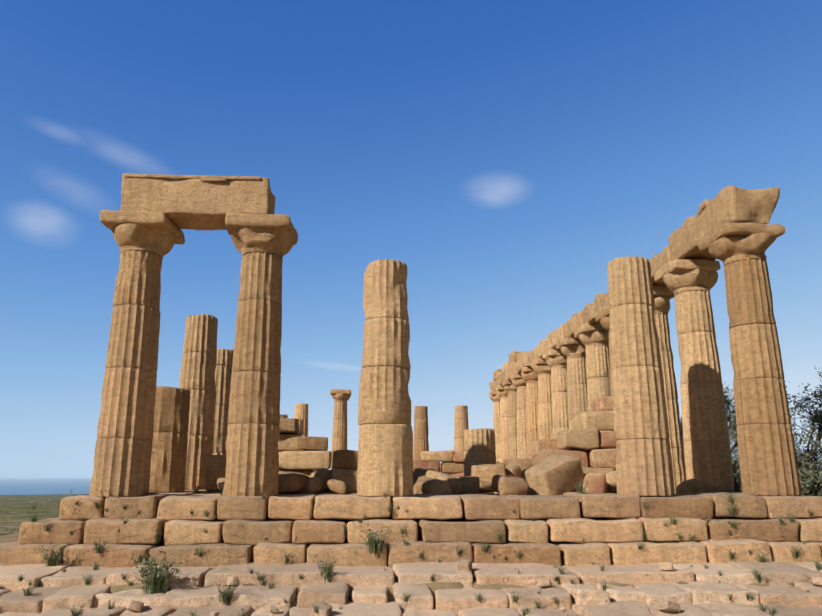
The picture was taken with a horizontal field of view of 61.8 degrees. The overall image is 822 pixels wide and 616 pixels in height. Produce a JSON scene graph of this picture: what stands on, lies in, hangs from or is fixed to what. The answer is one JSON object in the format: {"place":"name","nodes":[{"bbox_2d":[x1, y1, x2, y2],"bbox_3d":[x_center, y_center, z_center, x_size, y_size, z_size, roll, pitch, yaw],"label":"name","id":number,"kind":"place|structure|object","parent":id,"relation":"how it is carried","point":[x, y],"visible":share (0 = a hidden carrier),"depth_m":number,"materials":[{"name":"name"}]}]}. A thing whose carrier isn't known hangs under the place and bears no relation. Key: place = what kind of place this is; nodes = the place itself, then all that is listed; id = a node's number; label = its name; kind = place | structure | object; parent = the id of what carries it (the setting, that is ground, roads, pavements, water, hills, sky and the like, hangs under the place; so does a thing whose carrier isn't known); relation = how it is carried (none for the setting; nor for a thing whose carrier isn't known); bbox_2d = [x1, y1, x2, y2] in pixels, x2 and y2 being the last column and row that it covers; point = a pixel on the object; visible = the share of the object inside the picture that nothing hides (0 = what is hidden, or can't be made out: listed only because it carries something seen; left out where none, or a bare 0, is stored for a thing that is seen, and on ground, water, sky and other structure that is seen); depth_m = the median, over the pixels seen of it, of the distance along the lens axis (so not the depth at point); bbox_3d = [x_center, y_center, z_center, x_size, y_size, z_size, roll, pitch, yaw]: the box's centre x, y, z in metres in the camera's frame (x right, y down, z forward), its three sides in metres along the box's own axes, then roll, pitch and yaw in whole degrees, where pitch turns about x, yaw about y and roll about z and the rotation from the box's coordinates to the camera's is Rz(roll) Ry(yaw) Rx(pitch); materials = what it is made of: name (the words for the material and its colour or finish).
{"place":"outdoors","nodes":[
{"label":"outdoors","id":0,"kind":"place"},
{"bbox_2d":[213,349,233,454],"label":"column","id":1,"kind":"structure","parent":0,"point":[223,371],"depth_m":24.92,"materials":[{"name":"stone"}]},
{"bbox_2d":[294,403,307,435],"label":"column","id":2,"kind":"structure","parent":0,"point":[301,410],"depth_m":52.13,"materials":[{"name":"stone"}]},
{"bbox_2d":[330,389,350,469],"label":"column","id":3,"kind":"structure","parent":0,"point":[341,397],"depth_m":52.16,"materials":[{"name":"stone"}]},
{"bbox_2d":[0,478,810,614],"bbox_3d":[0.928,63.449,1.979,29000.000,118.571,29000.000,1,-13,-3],"label":"ground","id":4,"kind":"structure","parent":0,"point":[19,497],"depth_m":1127.08,"materials":[{"name":"beige soil"}]},
{"bbox_2d":[0,489,821,567],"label":"stepped stone platform","id":5,"kind":"structure","parent":4,"relation":"on","point":[243,528],"depth_m":14.77,"materials":[{"name":"stone"}]},
{"bbox_2d":[90,210,184,496],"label":"column","id":6,"kind":"structure","parent":5,"relation":"on","point":[146,241],"depth_m":16.07,"materials":[{"name":"stone"}]},
{"bbox_2d":[149,386,189,492],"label":"column","id":7,"kind":"structure","parent":5,"relation":"on","point":[169,446],"depth_m":18.59,"materials":[{"name":"stone"}]},
{"bbox_2d":[179,314,217,489],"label":"column","id":8,"kind":"structure","parent":5,"relation":"on","point":[198,368],"depth_m":22.00,"materials":[{"name":"stone"}]},
{"bbox_2d":[222,213,297,495],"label":"column","id":9,"kind":"structure","parent":5,"relation":"on","point":[263,244],"depth_m":16.18,"materials":[{"name":"stone"}]},
{"bbox_2d":[120,173,275,229],"bbox_3d":[-5.364,-2.650,17.426,3.667,1.112,1.306,1,-13,-3],"label":"architrave","id":10,"kind":"object","parent":9,"relation":"on","point":[201,202],"visible":0.81,"depth_m":16.86,"materials":[{"name":"stone"}]},
{"bbox_2d":[357,259,413,496],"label":"broken column","id":11,"kind":"structure","parent":5,"relation":"on","point":[385,453],"depth_m":16.09,"materials":[{"name":"stone"}]},
{"bbox_2d":[489,390,500,461],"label":"column","id":12,"kind":"structure","parent":5,"relation":"on","point":[494,397],"depth_m":52.73,"materials":[{"name":"stone"}]},
{"bbox_2d":[495,385,508,462],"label":"column","id":13,"kind":"structure","parent":5,"relation":"on","point":[502,394],"depth_m":49.69,"materials":[{"name":"stone"}]},
{"bbox_2d":[502,380,516,458],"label":"column","id":14,"kind":"structure","parent":5,"relation":"on","point":[510,389],"depth_m":46.74,"materials":[{"name":"stone"}]},
{"bbox_2d":[510,374,527,457],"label":"column","id":15,"kind":"structure","parent":5,"relation":"on","point":[518,382],"depth_m":43.73,"materials":[{"name":"stone"}]},
{"bbox_2d":[521,367,538,457],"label":"column","id":16,"kind":"structure","parent":5,"relation":"on","point":[529,375],"depth_m":40.84,"materials":[{"name":"stone"}]},
{"bbox_2d":[530,359,551,439],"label":"column","id":17,"kind":"structure","parent":5,"relation":"on","point":[541,368],"depth_m":37.90,"materials":[{"name":"stone"}]},
{"bbox_2d":[542,349,568,437],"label":"column","id":18,"kind":"structure","parent":5,"relation":"on","point":[556,360],"depth_m":34.94,"materials":[{"name":"stone"}]},
{"bbox_2d":[556,337,587,429],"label":"column","id":19,"kind":"structure","parent":5,"relation":"on","point":[573,350],"depth_m":31.99,"materials":[{"name":"stone"}]},
{"bbox_2d":[574,323,610,410],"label":"column","id":20,"kind":"structure","parent":5,"relation":"on","point":[593,339],"depth_m":29.04,"materials":[{"name":"stone"}]},
{"bbox_2d":[595,306,613,395],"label":"column","id":21,"kind":"structure","parent":5,"relation":"on","point":[602,317],"depth_m":26.48,"materials":[{"name":"stone"}]},
{"bbox_2d":[607,256,674,495],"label":"column","id":22,"kind":"structure","parent":5,"relation":"on","point":[644,466],"depth_m":16.44,"materials":[{"name":"stone"}]},
{"bbox_2d":[653,285,685,488],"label":"column","id":23,"kind":"structure","parent":5,"relation":"on","point":[663,295],"depth_m":22.70,"materials":[{"name":"stone"}]},
{"bbox_2d":[489,185,779,389],"bbox_3d":[7.746,1.393,35.934,1.552,1.960,38.256,1,-13,-3],"label":"architrave","id":24,"kind":"object","parent":23,"relation":"on","point":[731,204],"visible":0.54,"depth_m":19.84,"materials":[{"name":"stone"}]},
{"bbox_2d":[654,259,734,491],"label":"column","id":25,"kind":"structure","parent":5,"relation":"on","point":[690,283],"depth_m":19.74,"materials":[{"name":"stone"}]},
{"bbox_2d":[698,222,801,495],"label":"column","id":26,"kind":"structure","parent":5,"relation":"on","point":[767,453],"depth_m":16.76,"materials":[{"name":"stone"}]},
{"bbox_2d":[0,560,821,615],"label":"ramp paving","id":27,"kind":"structure","parent":4,"relation":"on","point":[57,591],"depth_m":12.17,"materials":[{"name":"stone"}]},
{"bbox_2d":[0,481,821,615],"bbox_3d":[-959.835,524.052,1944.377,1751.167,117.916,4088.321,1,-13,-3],"label":"weeds","id":28,"kind":"object","parent":4,"relation":"on","point":[154,581],"visible":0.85,"depth_m":12.94,"materials":[{"name":"green plant"}]},
{"bbox_2d":[679,381,789,452],"bbox_3d":[13.164,6.061,28.765,5.632,6.160,3.903,1,-13,-3],"label":"olive tree","id":29,"kind":"object","parent":4,"relation":"on","point":[728,404],"visible":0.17,"depth_m":28.80,"materials":[{"name":"green plant"}]},
{"bbox_2d":[732,449,741,491],"bbox_3d":[12.185,6.653,25.181,2.315,3.087,2.509,7,-15,-27],"label":"bush","id":30,"kind":"object","parent":4,"relation":"on","point":[737,483],"visible":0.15,"depth_m":24.85,"materials":[{"name":"green plant"}]},
{"bbox_2d":[727,368,821,473],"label":"olive tree","id":31,"kind":"object","parent":4,"relation":"on","point":[816,417],"visible":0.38,"depth_m":22.46,"materials":[{"name":"green plant"}]},
{"bbox_2d":[796,442,821,470],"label":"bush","id":32,"kind":"object","parent":4,"relation":"on","point":[814,456],"visible":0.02,"depth_m":24.38,"materials":[{"name":"green plant"}]},
{"bbox_2d":[797,455,821,495],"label":"bush","id":33,"kind":"object","parent":4,"relation":"on","point":[810,481],"visible":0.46,"depth_m":21.21,"materials":[{"name":"green plant"}]},
{"bbox_2d":[194,491,616,545],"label":"temple floor","id":34,"kind":"structure","parent":0,"point":[320,493],"depth_m":18.33,"materials":[{"name":"stone"}]},
{"bbox_2d":[204,396,699,495],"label":"stone blocks","id":35,"kind":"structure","parent":34,"relation":"on","point":[585,449],"depth_m":20.08,"materials":[{"name":"stone"}]},
{"bbox_2d":[464,428,495,476],"bbox_3d":[2.339,5.115,23.351,1.112,1.969,1.106,1,-13,-3],"label":"column stump","id":36,"kind":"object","parent":34,"relation":"on","point":[479,446],"depth_m":23.04,"materials":[{"name":"stone"}]},
{"bbox_2d":[0,0,821,477],"label":"sky","id":37,"kind":"structure","parent":0,"point":[505,153],"materials":[{"name":"blue"}]},
{"bbox_2d":[413,406,428,460],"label":"column","id":38,"kind":"structure","parent":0,"point":[420,441],"depth_m":52.21,"materials":[{"name":"stone"}]},
{"bbox_2d":[454,405,468,450],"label":"column","id":39,"kind":"structure","parent":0,"point":[461,420],"depth_m":52.47,"materials":[{"name":"stone"}]}
]}

